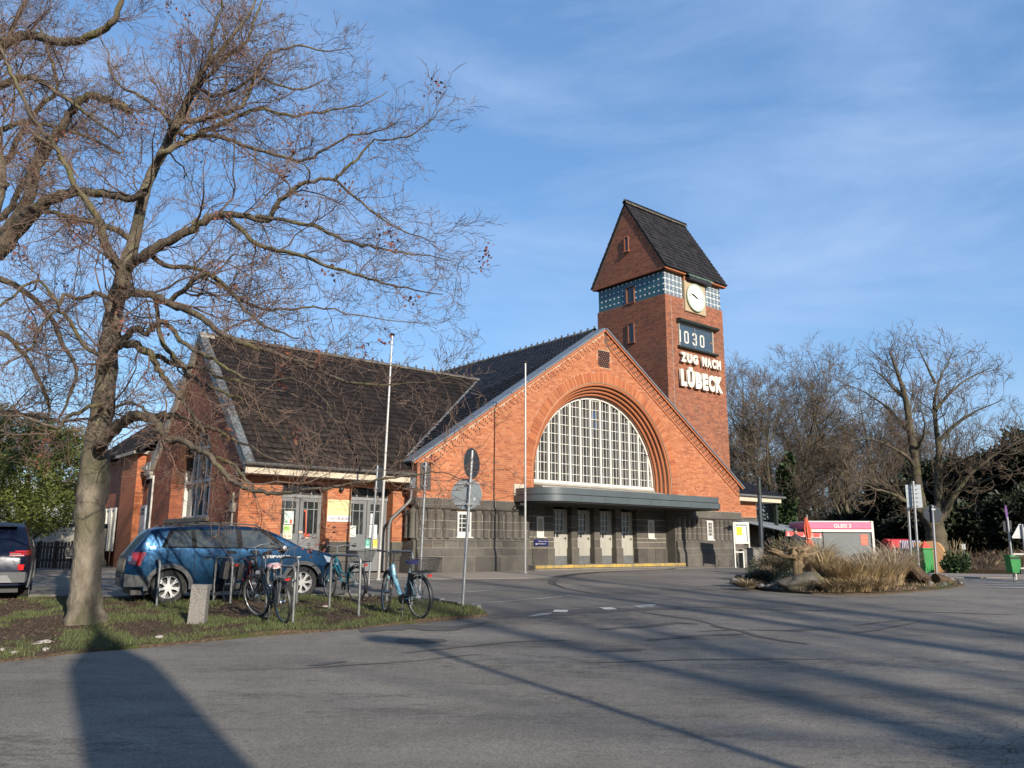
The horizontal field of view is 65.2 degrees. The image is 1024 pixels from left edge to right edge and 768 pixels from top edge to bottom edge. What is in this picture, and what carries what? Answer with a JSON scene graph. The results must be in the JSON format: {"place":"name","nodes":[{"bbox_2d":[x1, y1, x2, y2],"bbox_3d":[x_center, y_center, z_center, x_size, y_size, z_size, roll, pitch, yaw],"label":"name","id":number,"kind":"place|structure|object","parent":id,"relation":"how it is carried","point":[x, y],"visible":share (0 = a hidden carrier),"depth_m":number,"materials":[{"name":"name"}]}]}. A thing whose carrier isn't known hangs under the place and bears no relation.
{"place":"outdoors","nodes":[
{"label":"outdoors","id":0,"kind":"place"},
{"bbox_2d":[0,593,487,661],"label":"grass verge","id":1,"kind":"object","parent":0,"point":[259,633],"depth_m":12.74,"materials":[{"name":"plant"}]},
{"bbox_2d":[0,0,194,479],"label":"beech tree","id":2,"kind":"object","parent":1,"relation":"on","point":[77,101],"visible":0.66,"depth_m":16.49,"materials":[{"name":"brown plant"}]},
{"bbox_2d":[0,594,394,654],"bbox_3d":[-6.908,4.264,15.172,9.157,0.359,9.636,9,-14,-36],"label":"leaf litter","id":3,"kind":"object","parent":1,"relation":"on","point":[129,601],"visible":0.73,"depth_m":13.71,"materials":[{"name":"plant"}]},
{"bbox_2d":[187,584,210,623],"bbox_3d":[-5.040,3.595,12.889,0.280,0.730,0.254,2,-12,-8],"label":"granite marker","id":4,"kind":"object","parent":1,"relation":"on","point":[199,604],"visible":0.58,"depth_m":12.80,"materials":[{"name":"stone"}]},
{"bbox_2d":[211,557,233,602],"bbox_3d":[-5.670,3.887,15.721,0.097,0.973,0.878,11,-15,-42],"label":"bicycle rack","id":5,"kind":"object","parent":1,"relation":"on","point":[231,580],"visible":0.81,"depth_m":15.70,"materials":[{"name":"metal"}]},
{"bbox_2d":[210,550,244,600],"bbox_3d":[-5.860,3.803,16.245,0.623,1.115,1.808,14,-15,-32],"label":"dark bicycle","id":6,"kind":"object","parent":1,"relation":"on","point":[225,569],"visible":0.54,"depth_m":15.66,"materials":[{"name":"metal"}]},
{"bbox_2d":[229,550,261,600],"bbox_3d":[-5.448,3.817,16.348,0.611,1.122,1.800,15,-16,-38],"label":"red bicycle","id":7,"kind":"object","parent":1,"relation":"on","point":[251,569],"visible":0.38,"depth_m":16.05,"materials":[{"name":"metal"}]},
{"bbox_2d":[242,543,278,600],"bbox_3d":[-4.951,3.748,15.903,0.625,1.114,1.815,1,-8,-37],"label":"grey bicycle","id":8,"kind":"object","parent":1,"relation":"on","point":[255,562],"visible":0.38,"depth_m":15.79,"materials":[{"name":"metal"}]},
{"bbox_2d":[0,0,528,625],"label":"beech tree","id":9,"kind":"object","parent":1,"relation":"on","point":[84,602],"visible":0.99,"depth_m":13.21,"materials":[{"name":"brown plant"}]},
{"bbox_2d":[242,548,292,623],"bbox_3d":[-3.961,3.325,13.219,0.618,1.123,1.812,-3,-5,-37],"label":"black bicycle","id":10,"kind":"object","parent":1,"relation":"on","point":[264,582],"visible":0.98,"depth_m":13.04,"materials":[{"name":"metal"}]},
{"bbox_2d":[264,565,296,622],"bbox_3d":[-3.892,3.544,13.446,0.098,1.002,1.275,9,-14,-37],"label":"bicycle rack","id":11,"kind":"object","parent":1,"relation":"on","point":[294,588],"visible":0.58,"depth_m":13.03,"materials":[{"name":"metal"}]},
{"bbox_2d":[279,556,299,602],"bbox_3d":[-4.503,3.962,16.161,0.097,0.963,0.818,11,-15,-42],"label":"bicycle rack","id":12,"kind":"object","parent":1,"relation":"on","point":[297,580],"visible":0.77,"depth_m":15.96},
{"bbox_2d":[328,554,361,615],"bbox_3d":[-2.970,3.593,14.211,0.097,1.137,1.107,10,-15,-41],"label":"bicycle rack","id":13,"kind":"object","parent":1,"relation":"on","point":[359,581],"visible":0.81,"depth_m":14.11,"materials":[{"name":"metal"}]},
{"bbox_2d":[323,545,376,601],"bbox_3d":[-3.426,3.807,16.205,0.629,1.108,1.871,6,-11,-41],"label":"teal bicycle","id":14,"kind":"object","parent":1,"relation":"on","point":[347,575],"visible":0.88,"depth_m":16.01,"materials":[{"name":"metal"}]},
{"bbox_2d":[377,549,442,618],"bbox_3d":[-1.888,3.425,13.838,0.596,1.130,1.853,5,-10,-41],"label":"blue bicycle","id":15,"kind":"object","parent":1,"relation":"on","point":[403,598],"visible":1,"depth_m":13.60,"materials":[{"name":"metal"}]},
{"bbox_2d":[451,448,481,604],"bbox_3d":[-0.838,2.791,15.311,0.584,3.145,0.385,5,-12,-22],"label":"traffic sign","id":16,"kind":"object","parent":1,"relation":"on","point":[475,489],"visible":0.83,"depth_m":15.45,"materials":[{"name":"metal"}]},
{"bbox_2d":[0,577,643,611],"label":"car park surface","id":17,"kind":"object","parent":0,"point":[530,590],"visible":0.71,"depth_m":18.44,"materials":[{"name":"asphalt"}]},
{"bbox_2d":[0,521,35,597],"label":"car","id":18,"kind":"object","parent":17,"relation":"on","point":[17,560],"visible":0.98,"depth_m":16.25,"materials":[{"name":"grey paint"}]},
{"bbox_2d":[115,522,341,602],"bbox_3d":[-5.977,3.781,17.153,4.430,1.580,2.130,6,-13,-31],"label":"blue estate car","id":19,"kind":"object","parent":17,"relation":"on","point":[185,556],"visible":0.79,"depth_m":16.08,"materials":[{"name":"blue paint"}]},
{"bbox_2d":[368,465,382,583],"bbox_3d":[-3.609,3.755,21.189,0.301,3.209,0.115,4,-12,-20],"label":"parking sign","id":20,"kind":"object","parent":17,"relation":"on","point":[379,474],"visible":0.81,"depth_m":21.32,"materials":[{"name":"metal"}]},
{"bbox_2d":[418,461,430,590],"bbox_3d":[-2.113,3.449,19.307,0.270,3.171,0.100,2,-12,-10],"label":"parking sign","id":21,"kind":"object","parent":17,"relation":"on","point":[424,466],"visible":0.59,"depth_m":19.46,"materials":[{"name":"metal"}]},
{"bbox_2d":[52,566,738,579],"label":"forecourt paving","id":22,"kind":"structure","parent":0,"point":[493,574],"depth_m":25.12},
{"bbox_2d":[0,566,1023,767],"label":"road","id":23,"kind":"structure","parent":0,"point":[935,686],"depth_m":8.15,"materials":[{"name":"asphalt"}]},
{"bbox_2d":[30,524,109,565],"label":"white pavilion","id":24,"kind":"structure","parent":23,"relation":"on","point":[65,534],"depth_m":32.39,"materials":[{"name":"white"}]},
{"bbox_2d":[375,333,394,579],"bbox_3d":[-3.669,2.023,23.254,0.331,7.237,0.172,0,-11,0],"label":"flagpole","id":25,"kind":"object","parent":23,"relation":"on","point":[382,511],"visible":0.91,"depth_m":23.09,"materials":[{"name":"silver metal"}]},
{"bbox_2d":[395,638,446,642],"bbox_3d":[-1.294,3.656,11.413,0.759,0.018,0.460,0,-11,0],"label":"asphalt patch","id":26,"kind":"object","parent":23,"relation":"on","point":[415,640],"visible":1,"depth_m":11.43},
{"bbox_2d":[359,621,491,631],"bbox_3d":[-1.373,3.877,12.808,2.260,0.054,0.990,2,-12,-9],"label":"asphalt patch","id":27,"kind":"object","parent":23,"relation":"on","point":[419,627],"visible":0.92,"depth_m":12.71,"materials":[{"name":"asphalt"}]},
{"bbox_2d":[523,361,527,572],"bbox_3d":[0.446,2.708,26.730,0.178,7.143,0.172,0,-11,0],"label":"flagpole","id":28,"kind":"object","parent":23,"relation":"on","point":[525,362],"visible":0.95,"depth_m":26.63,"materials":[{"name":"silver metal"}]},
{"bbox_2d":[485,607,681,617],"bbox_3d":[1.298,4.213,14.832,3.958,0.073,0.950,5,-13,-25],"label":"road seam","id":29,"kind":"object","parent":23,"relation":"on","point":[528,614],"visible":0.98,"depth_m":14.75,"materials":[{"name":"asphalt"}]},
{"bbox_2d":[732,522,749,567],"bbox_3d":[9.629,6.835,33.923,0.930,1.933,0.370,7,-13,-29],"label":"notice board","id":30,"kind":"object","parent":23,"relation":"on","point":[740,532],"visible":0.97,"depth_m":33.84,"materials":[{"name":"white paint"}]},
{"bbox_2d":[733,577,963,594],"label":"traffic island","id":31,"kind":"structure","parent":23,"relation":"on","point":[891,591],"depth_m":18.94,"materials":[{"name":"stone"}]},
{"bbox_2d":[743,567,790,583],"bbox_3d":[6.460,4.901,20.289,1.232,0.510,0.830,0,-11,0],"label":"shrub","id":32,"kind":"object","parent":31,"relation":"on","point":[761,575],"visible":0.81,"depth_m":20.14,"materials":[{"name":"green plant"}]},
{"bbox_2d":[744,552,791,573],"bbox_3d":[7.205,5.115,22.473,1.407,0.811,1.202,0,-11,0],"label":"shrub","id":33,"kind":"object","parent":31,"relation":"on","point":[765,561],"visible":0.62,"depth_m":22.33,"materials":[{"name":"green plant"}]},
{"bbox_2d":[749,534,805,570],"bbox_3d":[8.401,5.260,24.812,1.765,1.361,2.127,-11,-16,43],"label":"shrub","id":34,"kind":"object","parent":31,"relation":"on","point":[775,545],"visible":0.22,"depth_m":24.73,"materials":[{"name":"brown plant"}]},
{"bbox_2d":[776,572,823,590],"bbox_3d":[6.933,4.695,19.019,1.453,0.477,0.782,6,-13,-28],"label":"boulder","id":35,"kind":"object","parent":31,"relation":"on","point":[804,580],"visible":0.84,"depth_m":18.70,"materials":[{"name":"stone"}]},
{"bbox_2d":[765,545,819,575],"bbox_3d":[6.855,4.268,19.265,1.364,0.797,0.771,4,-12,-17],"label":"root stump","id":36,"kind":"object","parent":35,"relation":"on","point":[795,556],"visible":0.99,"depth_m":19.14,"materials":[{"name":"brown wood"}]},
{"bbox_2d":[786,537,844,572],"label":"ornamental grass","id":37,"kind":"object","parent":31,"relation":"on","point":[809,567],"depth_m":21.34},
{"bbox_2d":[804,547,849,578],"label":"ornamental grass","id":38,"kind":"object","parent":31,"relation":"on","point":[816,567],"depth_m":19.86,"materials":[{"name":"plant"}]},
{"bbox_2d":[812,577,853,591],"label":"ornamental grass","id":39,"kind":"object","parent":31,"relation":"on","point":[828,587],"depth_m":18.31,"materials":[{"name":"plant"}]},
{"bbox_2d":[814,556,867,581],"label":"ornamental grass","id":40,"kind":"object","parent":31,"relation":"on","point":[831,573],"depth_m":19.11,"materials":[{"name":"plant"}]},
{"bbox_2d":[818,576,864,591],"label":"ornamental grass","id":41,"kind":"object","parent":31,"relation":"on","point":[849,588],"depth_m":18.26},
{"bbox_2d":[730,570,962,589],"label":"pebbles","id":42,"kind":"object","parent":31,"relation":"on","point":[767,585],"visible":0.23,"depth_m":20.18,"materials":[{"name":"stone"}]},
{"bbox_2d":[826,552,885,581],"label":"ornamental grass","id":43,"kind":"object","parent":31,"relation":"on","point":[857,574],"depth_m":18.85,"materials":[{"name":"plant"}]},
{"bbox_2d":[832,572,890,591],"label":"ornamental grass","id":44,"kind":"object","parent":31,"relation":"on","point":[867,587],"depth_m":18.29,"materials":[{"name":"plant"}]},
{"bbox_2d":[834,545,898,579],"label":"ornamental grass","id":45,"kind":"object","parent":31,"relation":"on","point":[873,574],"depth_m":19.24,"materials":[{"name":"plant"}]},
{"bbox_2d":[860,574,902,590],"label":"ornamental grass","id":46,"kind":"object","parent":31,"relation":"on","point":[886,585],"depth_m":18.66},
{"bbox_2d":[858,557,907,583],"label":"ornamental grass","id":47,"kind":"object","parent":31,"relation":"on","point":[891,572],"depth_m":19.21,"materials":[{"name":"plant"}]},
{"bbox_2d":[860,539,921,584],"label":"ornamental grass","id":48,"kind":"object","parent":31,"relation":"on","point":[900,576],"depth_m":19.88,"materials":[{"name":"plant"}]},
{"bbox_2d":[872,539,935,580],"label":"ornamental grass","id":49,"kind":"object","parent":31,"relation":"on","point":[917,561],"depth_m":20.90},
{"bbox_2d":[895,553,955,583],"bbox_3d":[10.627,4.825,20.776,1.789,0.908,0.730,7,-13,-29],"label":"log pile","id":50,"kind":"object","parent":31,"relation":"on","point":[917,574],"visible":0.63,"depth_m":20.48,"materials":[{"name":"wood"}]},
{"bbox_2d":[923,505,941,573],"bbox_3d":[11.406,4.343,21.542,0.470,2.161,0.092,-1,-12,7],"label":"traffic sign","id":51,"kind":"object","parent":31,"relation":"on","point":[932,514],"visible":0.97,"depth_m":21.71,"materials":[{"name":"metal"}]},
{"bbox_2d":[1002,505,1015,580],"bbox_3d":[14.518,4.681,23.416,0.433,2.260,0.165,10,-15,-40],"label":"traffic sign","id":52,"kind":"object","parent":23,"relation":"on","point":[1007,525],"visible":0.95,"depth_m":23.48,"materials":[{"name":"metal"}]},
{"bbox_2d":[1003,555,1023,573],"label":"litter bin","id":53,"kind":"object","parent":52,"relation":"attached to","point":[1013,564],"visible":1,"depth_m":23.08,"materials":[{"name":"green plastic"}]},
{"bbox_2d":[0,0,1023,540],"label":"sky","id":54,"kind":"structure","parent":0,"point":[847,169],"materials":[{"name":"blue"}]},
{"bbox_2d":[932,573,1023,578],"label":"pavement","id":55,"kind":"structure","parent":0,"point":[963,575],"depth_m":25.09,"materials":[{"name":"concrete"}]},
{"bbox_3d":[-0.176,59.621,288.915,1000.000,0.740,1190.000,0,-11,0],"label":"ground","id":56,"kind":"structure","parent":0,"visible":0},
{"bbox_2d":[0,403,84,539],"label":"yew tree","id":57,"kind":"object","parent":56,"relation":"on","point":[29,503],"visible":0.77,"depth_m":25.71,"materials":[{"name":"green plant"}]},
{"bbox_2d":[34,541,72,567],"bbox_3d":[-17.049,6.381,29.877,2.511,1.050,0.142,0,-11,0],"label":"picket fence","id":58,"kind":"object","parent":56,"relation":"on","point":[55,556],"visible":0.55,"depth_m":29.81,"materials":[{"name":"brown wood"}]},
{"bbox_2d":[104,418,165,566],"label":"station rear wing","id":59,"kind":"structure","parent":56,"relation":"on","point":[127,516],"depth_m":31.36,"materials":[{"name":"brick"}]},
{"bbox_2d":[107,508,116,550],"bbox_3d":[-16.036,5.825,32.125,0.080,1.700,0.720,10,-15,-39],"label":"window","id":60,"kind":"structure","parent":59,"relation":"in","point":[113,514],"depth_m":32.17,"materials":[{"name":"white glass"}]},
{"bbox_2d":[142,329,479,573],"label":"station wing","id":61,"kind":"structure","parent":56,"relation":"on","point":[167,506],"depth_m":26.45,"materials":[{"name":"tile"}]},
{"bbox_2d":[181,429,211,517],"bbox_3d":[-10.309,2.896,27.031,0.131,3.240,3.920,10,-15,-39],"label":"window","id":62,"kind":"structure","parent":61,"relation":"in","point":[188,510],"depth_m":27.57,"materials":[{"name":"white glass"}]},
{"bbox_2d":[280,497,299,544],"bbox_3d":[-6.847,4.583,24.349,0.708,2.250,0.050,10,-15,-39],"label":"door","id":63,"kind":"structure","parent":61,"relation":"in","point":[288,501],"depth_m":24.53,"materials":[{"name":"grey paint"}]},
{"bbox_2d":[282,483,322,498],"bbox_3d":[-6.558,3.315,24.833,1.480,0.410,0.070,10,-15,-39],"label":"transom window","id":64,"kind":"structure","parent":61,"relation":"in","point":[313,495],"depth_m":24.91,"materials":[{"name":"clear glass"}]},
{"bbox_2d":[297,498,321,549],"bbox_3d":[-6.263,4.672,24.782,0.708,2.250,0.122,10,-15,-39],"label":"door","id":65,"kind":"structure","parent":61,"relation":"in","point":[313,519],"depth_m":24.88,"materials":[{"name":"grey paint"}]},
{"bbox_2d":[327,499,350,521],"bbox_3d":[-5.423,3.982,25.163,0.820,0.680,0.026,10,-15,-39],"label":"wall sign","id":66,"kind":"object","parent":61,"relation":"attached to","point":[336,512],"visible":0.97,"depth_m":25.14,"materials":[{"name":"yellow plastic"}]},
{"bbox_2d":[349,500,366,571],"bbox_3d":[-5.055,4.885,25.815,0.738,2.250,0.056,10,-15,-39],"label":"door","id":67,"kind":"structure","parent":61,"relation":"in","point":[358,509],"depth_m":25.93,"materials":[{"name":"grey paint"}]},
{"bbox_2d":[351,487,387,500],"bbox_3d":[-4.756,3.618,26.311,1.540,0.410,0.070,10,-15,-39],"label":"transom window","id":68,"kind":"structure","parent":61,"relation":"in","point":[366,494],"depth_m":26.31,"materials":[{"name":"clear glass"}]},
{"bbox_2d":[364,501,386,570],"bbox_3d":[-4.451,4.977,26.266,0.738,2.250,0.122,10,-15,-39],"label":"door","id":69,"kind":"structure","parent":61,"relation":"in","point":[374,564],"depth_m":26.30,"materials":[{"name":"grey paint"}]},
{"bbox_2d":[290,326,744,572],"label":"station hall","id":70,"kind":"structure","parent":56,"relation":"on","point":[596,399],"depth_m":32.04,"materials":[{"name":"red brick"}]},
{"bbox_2d":[457,512,470,536],"bbox_3d":[-1.635,4.783,27.308,0.580,0.820,0.050,10,-15,-39],"label":"window","id":71,"kind":"structure","parent":70,"relation":"in","point":[461,516],"depth_m":27.27,"materials":[{"name":"white glass"}]},
{"bbox_2d":[554,509,567,563],"bbox_3d":[1.810,5.915,31.046,0.930,2.100,0.100,10,-15,-39],"label":"door","id":72,"kind":"structure","parent":70,"relation":"in","point":[560,515],"depth_m":31.12,"materials":[{"name":"beige paint"}]},
{"bbox_2d":[577,510,589,563],"bbox_3d":[2.780,6.079,31.846,0.930,2.100,0.100,10,-15,-39],"label":"door","id":73,"kind":"structure","parent":70,"relation":"in","point":[583,516],"depth_m":31.92,"materials":[{"name":"beige paint"}]},
{"bbox_2d":[534,397,653,489],"bbox_3d":[3.411,2.383,33.034,7.040,3.660,0.165,10,-15,-39],"label":"window","id":74,"kind":"structure","parent":70,"relation":"in","point":[589,441],"depth_m":32.94,"materials":[{"name":"white glass"}]},
{"bbox_2d":[600,511,611,562],"bbox_3d":[3.749,6.242,32.638,0.930,2.100,0.100,10,-15,-39],"label":"door","id":75,"kind":"structure","parent":70,"relation":"in","point":[605,516],"depth_m":32.74,"materials":[{"name":"beige paint"}]},
{"bbox_2d":[621,512,632,562],"bbox_3d":[4.719,6.406,33.438,0.930,2.100,0.100,10,-15,-39],"label":"door","id":76,"kind":"structure","parent":70,"relation":"in","point":[626,517],"depth_m":33.53,"materials":[{"name":"beige paint"}]},
{"bbox_2d":[590,198,729,511],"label":"clock tower","id":77,"kind":"structure","parent":56,"relation":"on","point":[659,283],"depth_m":38.65,"materials":[{"name":"brown brick"}]},
{"bbox_2d":[746,548,763,571],"bbox_3d":[8.170,5.968,26.855,0.440,0.940,0.400,4,-12,-20],"label":"concrete post","id":78,"kind":"object","parent":56,"relation":"on","point":[752,552],"visible":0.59,"depth_m":26.77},
{"bbox_2d":[756,476,763,557],"bbox_3d":[9.638,5.402,31.050,0.249,3.698,0.220,0,-11,0],"label":"lamp post","id":79,"kind":"object","parent":56,"relation":"on","point":[759,499],"visible":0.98,"depth_m":31.07,"materials":[{"name":"grey metal"}]},
{"bbox_2d":[728,423,795,519],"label":"tree","id":80,"kind":"object","parent":56,"relation":"on","point":[739,441],"visible":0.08,"depth_m":64.98,"materials":[{"name":"brown plant"}]},
{"bbox_2d":[739,480,785,563],"bbox_3d":[9.623,6.806,42.247,4.270,5.529,8.246,10,-15,-39],"label":"station annex","id":81,"kind":"object","parent":56,"relation":"on","point":[748,499],"visible":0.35,"depth_m":39.41,"materials":[{"name":"orange brick"}]},
{"bbox_2d":[736,520,793,555],"bbox_3d":[12.891,7.786,39.020,2.271,2.391,8.364,-5,-13,25],"label":"awning","id":82,"kind":"object","parent":81,"relation":"attached to","point":[781,527],"visible":0.37,"depth_m":38.89,"materials":[{"name":"metal"}]},
{"bbox_2d":[725,352,810,506],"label":"bare tree","id":83,"kind":"object","parent":56,"relation":"on","point":[741,455],"visible":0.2,"depth_m":62.22,"materials":[{"name":"brown plant"}]},
{"bbox_2d":[725,352,832,533],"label":"bare tree","id":84,"kind":"object","parent":56,"relation":"on","point":[750,432],"visible":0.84,"depth_m":50.82,"materials":[{"name":"brown plant"}]},
{"bbox_2d":[773,450,799,565],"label":"ivy","id":85,"kind":"object","parent":84,"relation":"attached to","point":[786,514],"visible":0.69,"depth_m":48.96,"materials":[{"name":"green plant"}]},
{"bbox_2d":[729,387,857,520],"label":"tree","id":86,"kind":"object","parent":56,"relation":"on","point":[808,428],"visible":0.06,"depth_m":69.37,"materials":[{"name":"brown plant"}]},
{"bbox_2d":[726,340,871,520],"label":"bare tree","id":87,"kind":"object","parent":56,"relation":"on","point":[803,474],"visible":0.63,"depth_m":53.46,"materials":[{"name":"brown plant"}]},
{"bbox_2d":[756,498,856,556],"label":"hedge","id":88,"kind":"object","parent":56,"relation":"on","point":[770,531],"visible":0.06,"depth_m":56.29,"materials":[{"name":"green plant"}]},
{"bbox_2d":[763,345,854,518],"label":"bare tree","id":89,"kind":"object","parent":56,"relation":"on","point":[803,414],"visible":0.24,"depth_m":60.62,"materials":[{"name":"brown plant"}]},
{"bbox_2d":[756,327,897,527],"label":"bare tree","id":90,"kind":"object","parent":56,"relation":"on","point":[846,510],"visible":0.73,"depth_m":54.97,"materials":[{"name":"brown plant"}]},
{"bbox_2d":[789,521,875,562],"bbox_3d":[16.417,8.053,39.807,4.319,2.393,2.350,1,-11,-2],"label":"kiosk trailer","id":91,"kind":"object","parent":56,"relation":"on","point":[858,534],"visible":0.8,"depth_m":38.81,"materials":[{"name":"white paint"}]},
{"bbox_2d":[786,412,883,519],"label":"tree","id":92,"kind":"object","parent":56,"relation":"on","point":[837,466],"visible":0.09,"depth_m":68.63,"materials":[{"name":"brown plant"}]},
{"bbox_2d":[810,360,931,513],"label":"bare tree","id":93,"kind":"object","parent":56,"relation":"on","point":[876,424],"visible":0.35,"depth_m":65.12,"materials":[{"name":"brown plant"}]},
{"bbox_2d":[826,395,946,517],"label":"tree","id":94,"kind":"object","parent":56,"relation":"on","point":[894,461],"visible":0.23,"depth_m":65.42,"materials":[{"name":"brown plant"}]},
{"bbox_2d":[829,473,949,553],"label":"evergreen tree","id":95,"kind":"object","parent":56,"relation":"on","point":[885,527],"visible":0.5,"depth_m":48.37,"materials":[{"name":"green plant"}]},
{"bbox_2d":[852,403,960,479],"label":"tree","id":96,"kind":"object","parent":56,"relation":"on","point":[926,445],"visible":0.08,"depth_m":73.45,"materials":[{"name":"brown plant"}]},
{"bbox_2d":[905,481,922,564],"bbox_3d":[14.401,5.171,28.674,0.353,3.349,0.594,11,-16,-43],"label":"route sign","id":97,"kind":"object","parent":56,"relation":"on","point":[913,496],"visible":0.91,"depth_m":28.81,"materials":[{"name":"metal"}]},
{"bbox_2d":[814,319,1023,552],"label":"oak tree","id":98,"kind":"object","parent":56,"relation":"on","point":[912,458],"visible":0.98,"depth_m":43.52,"materials":[{"name":"brown plant"}]},
{"bbox_2d":[915,548,934,572],"bbox_3d":[17.546,7.492,34.000,0.520,1.052,0.510,2,-12,-10],"label":"litter bin","id":99,"kind":"object","parent":56,"relation":"on","point":[928,566],"visible":0.72,"depth_m":33.80,"materials":[{"name":"green plastic"}]},
{"bbox_2d":[914,541,945,572],"bbox_3d":[18.936,7.862,36.222,1.198,1.498,0.860,-7,-13,31],"label":"beach chair","id":100,"kind":"object","parent":56,"relation":"on","point":[941,549],"visible":0.38,"depth_m":35.73,"materials":[{"name":"beige wicker"}]},
{"bbox_2d":[889,454,1000,556],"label":"evergreen tree","id":101,"kind":"object","parent":56,"relation":"on","point":[951,519],"visible":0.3,"depth_m":44.17,"materials":[{"name":"green plant"}]},
{"bbox_2d":[901,379,997,464],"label":"bare tree","id":102,"kind":"object","parent":56,"relation":"on","point":[942,431],"visible":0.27,"depth_m":61.97,"materials":[{"name":"brown plant"}]},
{"bbox_2d":[932,538,971,573],"bbox_3d":[17.257,6.754,31.358,1.275,1.483,1.164,-8,-14,35],"label":"shrub","id":103,"kind":"object","parent":56,"relation":"on","point":[954,561],"visible":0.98,"depth_m":31.09,"materials":[{"name":"green plant"}]},
{"bbox_2d":[929,447,992,504],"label":"evergreen tree","id":104,"kind":"object","parent":56,"relation":"on","point":[953,476],"visible":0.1,"depth_m":48.95,"materials":[{"name":"green plant"}]},
{"bbox_2d":[945,443,1023,554],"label":"evergreen tree","id":105,"kind":"object","parent":56,"relation":"on","point":[974,521],"visible":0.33,"depth_m":43.84,"materials":[{"name":"green plant"}]},
{"bbox_2d":[946,547,1023,573],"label":"planting bed","id":106,"kind":"object","parent":56,"relation":"on","point":[989,570],"visible":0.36,"depth_m":31.13,"materials":[{"name":"brown plant"}]},
{"bbox_2d":[973,395,1023,448],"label":"bare tree","id":107,"kind":"object","parent":56,"relation":"on","point":[1008,413],"visible":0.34,"depth_m":56.08,"materials":[{"name":"brown plant"}]},
{"bbox_2d":[981,425,1023,552],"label":"evergreen tree","id":108,"kind":"object","parent":56,"relation":"on","point":[1014,493],"visible":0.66,"depth_m":43.77,"materials":[{"name":"green plant"}]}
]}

